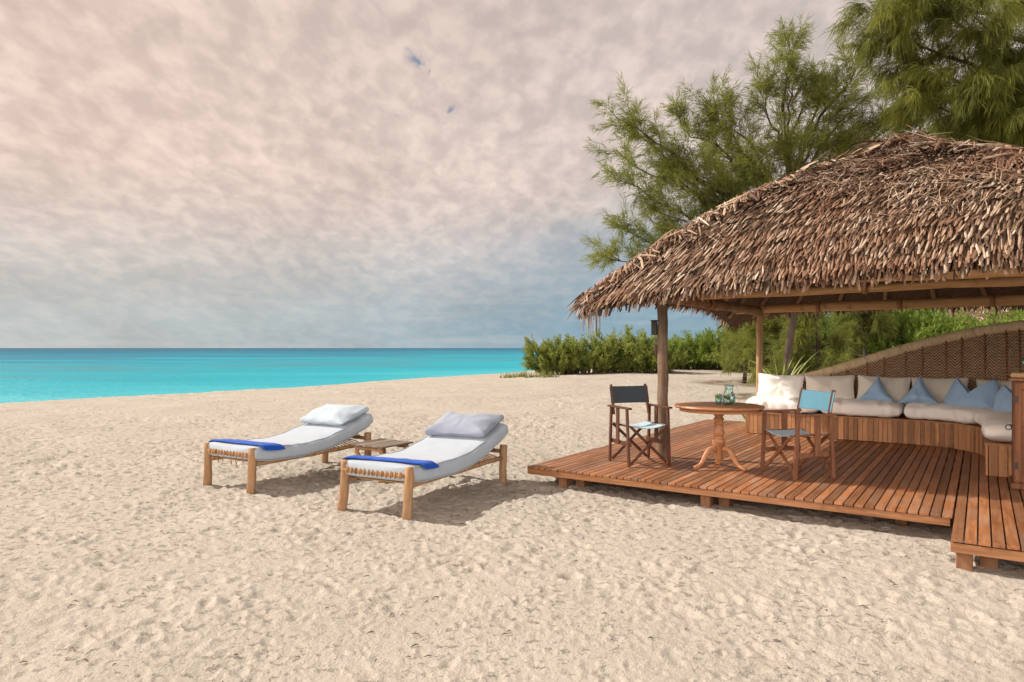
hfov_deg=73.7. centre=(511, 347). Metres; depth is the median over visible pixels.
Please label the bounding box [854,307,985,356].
shrub
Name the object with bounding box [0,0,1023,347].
sky
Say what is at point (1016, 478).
wooden cupboard
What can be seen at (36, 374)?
sea
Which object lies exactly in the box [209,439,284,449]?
folded towel
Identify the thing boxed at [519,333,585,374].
shrub
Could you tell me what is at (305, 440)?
sun lounger
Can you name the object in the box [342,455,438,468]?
folded towel
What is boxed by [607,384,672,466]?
folding chair
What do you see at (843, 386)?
back cushion
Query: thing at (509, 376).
grass tuft
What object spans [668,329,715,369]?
shrub
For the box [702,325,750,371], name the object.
shrub
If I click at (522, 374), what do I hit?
grass tuft
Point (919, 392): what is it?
blue pillow
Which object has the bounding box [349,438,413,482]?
side table
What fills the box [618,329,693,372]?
shrub
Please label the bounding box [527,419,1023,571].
wooden deck
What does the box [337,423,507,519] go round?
sun lounger
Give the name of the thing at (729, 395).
glass jug
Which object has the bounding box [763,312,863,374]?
casuarina sapling
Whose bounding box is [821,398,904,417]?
seat cushion
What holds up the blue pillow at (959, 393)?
on the seat cushion at (942, 411)
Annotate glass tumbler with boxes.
[715,394,721,401]
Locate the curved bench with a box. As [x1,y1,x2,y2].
[745,320,1023,476]
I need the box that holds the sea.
[0,348,617,402]
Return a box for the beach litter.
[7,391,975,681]
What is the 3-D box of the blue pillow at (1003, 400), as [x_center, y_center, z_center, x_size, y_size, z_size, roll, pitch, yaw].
[6.843,0.692,9.190,0.218,0.435,0.702,17,-13,-23]
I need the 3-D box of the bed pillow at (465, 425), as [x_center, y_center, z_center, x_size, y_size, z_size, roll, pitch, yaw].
[-0.609,0.993,8.790,0.888,0.228,0.574,-1,18,27]
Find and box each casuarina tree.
[576,11,919,374]
[819,0,1023,148]
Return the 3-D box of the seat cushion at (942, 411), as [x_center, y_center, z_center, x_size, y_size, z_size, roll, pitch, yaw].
[6.718,0.979,10.391,0.840,0.263,1.605,0,0,-30]
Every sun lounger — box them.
[203,413,372,493]
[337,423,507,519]
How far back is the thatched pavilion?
8.14 m
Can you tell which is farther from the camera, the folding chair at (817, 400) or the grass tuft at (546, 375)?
the grass tuft at (546, 375)
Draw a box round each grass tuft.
[500,372,519,377]
[518,369,533,376]
[524,372,539,377]
[537,368,560,377]
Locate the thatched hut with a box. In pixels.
[945,306,1021,324]
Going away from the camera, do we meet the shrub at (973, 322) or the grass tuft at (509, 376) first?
the shrub at (973, 322)
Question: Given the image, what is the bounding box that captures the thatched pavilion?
[567,125,1023,457]
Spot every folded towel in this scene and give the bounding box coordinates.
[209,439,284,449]
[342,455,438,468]
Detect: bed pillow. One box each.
[300,404,368,425]
[425,411,503,437]
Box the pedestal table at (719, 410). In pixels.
[674,402,764,470]
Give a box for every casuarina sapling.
[717,320,770,382]
[728,314,816,385]
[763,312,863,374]
[815,310,905,365]
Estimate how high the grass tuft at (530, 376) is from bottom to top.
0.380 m
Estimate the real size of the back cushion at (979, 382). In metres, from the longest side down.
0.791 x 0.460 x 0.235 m
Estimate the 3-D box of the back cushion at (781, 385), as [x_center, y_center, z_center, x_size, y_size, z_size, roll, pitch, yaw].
[4.801,0.698,12.215,0.788,0.459,0.218,2,-8,35]
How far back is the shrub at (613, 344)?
40.06 m
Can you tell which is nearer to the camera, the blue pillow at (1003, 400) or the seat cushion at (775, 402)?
the blue pillow at (1003, 400)
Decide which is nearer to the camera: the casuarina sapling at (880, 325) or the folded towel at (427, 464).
the folded towel at (427, 464)
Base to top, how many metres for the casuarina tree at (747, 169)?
10.216 m
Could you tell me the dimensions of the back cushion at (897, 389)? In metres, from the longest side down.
0.788 x 0.458 x 0.236 m
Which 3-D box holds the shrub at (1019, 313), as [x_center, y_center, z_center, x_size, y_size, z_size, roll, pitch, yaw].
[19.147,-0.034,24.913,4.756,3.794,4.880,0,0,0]
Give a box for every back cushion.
[757,373,803,396]
[805,375,854,398]
[856,375,910,404]
[911,377,968,401]
[976,379,1011,389]
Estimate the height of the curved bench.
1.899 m
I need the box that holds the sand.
[0,367,1023,681]
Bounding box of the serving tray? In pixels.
[1010,373,1023,377]
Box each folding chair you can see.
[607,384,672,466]
[759,387,836,480]
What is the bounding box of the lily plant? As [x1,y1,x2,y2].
[737,348,817,400]
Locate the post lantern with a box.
[651,320,657,334]
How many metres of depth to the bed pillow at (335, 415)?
9.94 m
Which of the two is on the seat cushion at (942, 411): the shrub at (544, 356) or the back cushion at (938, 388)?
the back cushion at (938, 388)
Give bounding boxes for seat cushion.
[746,396,819,412]
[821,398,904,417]
[904,402,992,423]
[974,410,1011,441]
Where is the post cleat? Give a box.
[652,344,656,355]
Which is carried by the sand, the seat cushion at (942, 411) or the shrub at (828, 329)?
the shrub at (828, 329)
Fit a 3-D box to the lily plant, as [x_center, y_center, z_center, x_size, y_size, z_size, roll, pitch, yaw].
[5.474,0.896,13.940,1.710,1.815,1.898,0,0,-39]
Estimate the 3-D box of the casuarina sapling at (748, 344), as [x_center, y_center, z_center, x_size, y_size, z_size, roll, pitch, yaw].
[9.357,-0.453,23.975,3.363,4.368,3.333,0,0,38]
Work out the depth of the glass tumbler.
8.44 m
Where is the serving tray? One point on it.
(1017, 375)
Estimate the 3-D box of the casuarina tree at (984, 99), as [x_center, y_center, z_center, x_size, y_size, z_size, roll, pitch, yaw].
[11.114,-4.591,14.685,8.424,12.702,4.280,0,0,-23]
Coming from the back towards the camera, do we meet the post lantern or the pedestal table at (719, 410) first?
the post lantern
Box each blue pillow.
[857,375,894,401]
[898,376,937,402]
[944,378,998,408]
[993,384,1011,410]
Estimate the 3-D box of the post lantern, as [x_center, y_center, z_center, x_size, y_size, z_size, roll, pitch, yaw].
[1.969,-0.279,9.409,0.103,0.208,0.105,0,0,20]
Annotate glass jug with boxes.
[724,386,734,403]
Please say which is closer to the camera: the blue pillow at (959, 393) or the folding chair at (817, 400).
the folding chair at (817, 400)
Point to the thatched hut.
(980, 316)
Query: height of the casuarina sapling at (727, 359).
5.214 m
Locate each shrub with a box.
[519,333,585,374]
[545,333,626,373]
[581,324,655,372]
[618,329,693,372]
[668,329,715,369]
[686,324,731,369]
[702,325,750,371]
[807,311,840,362]
[817,309,923,358]
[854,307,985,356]
[903,308,1023,341]
[973,307,1023,324]
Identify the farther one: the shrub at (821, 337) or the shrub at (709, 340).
the shrub at (709, 340)
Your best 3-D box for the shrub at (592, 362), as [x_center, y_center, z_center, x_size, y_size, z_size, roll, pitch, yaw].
[4.261,0.367,40.174,5.345,2.614,4.010,0,0,21]
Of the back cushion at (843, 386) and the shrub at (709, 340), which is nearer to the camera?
the back cushion at (843, 386)
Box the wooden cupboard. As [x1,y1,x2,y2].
[1005,376,1023,489]
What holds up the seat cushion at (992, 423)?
on the curved bench
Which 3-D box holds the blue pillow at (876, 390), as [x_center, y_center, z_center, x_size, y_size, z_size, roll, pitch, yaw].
[5.974,0.671,11.181,0.568,0.454,0.220,2,-16,32]

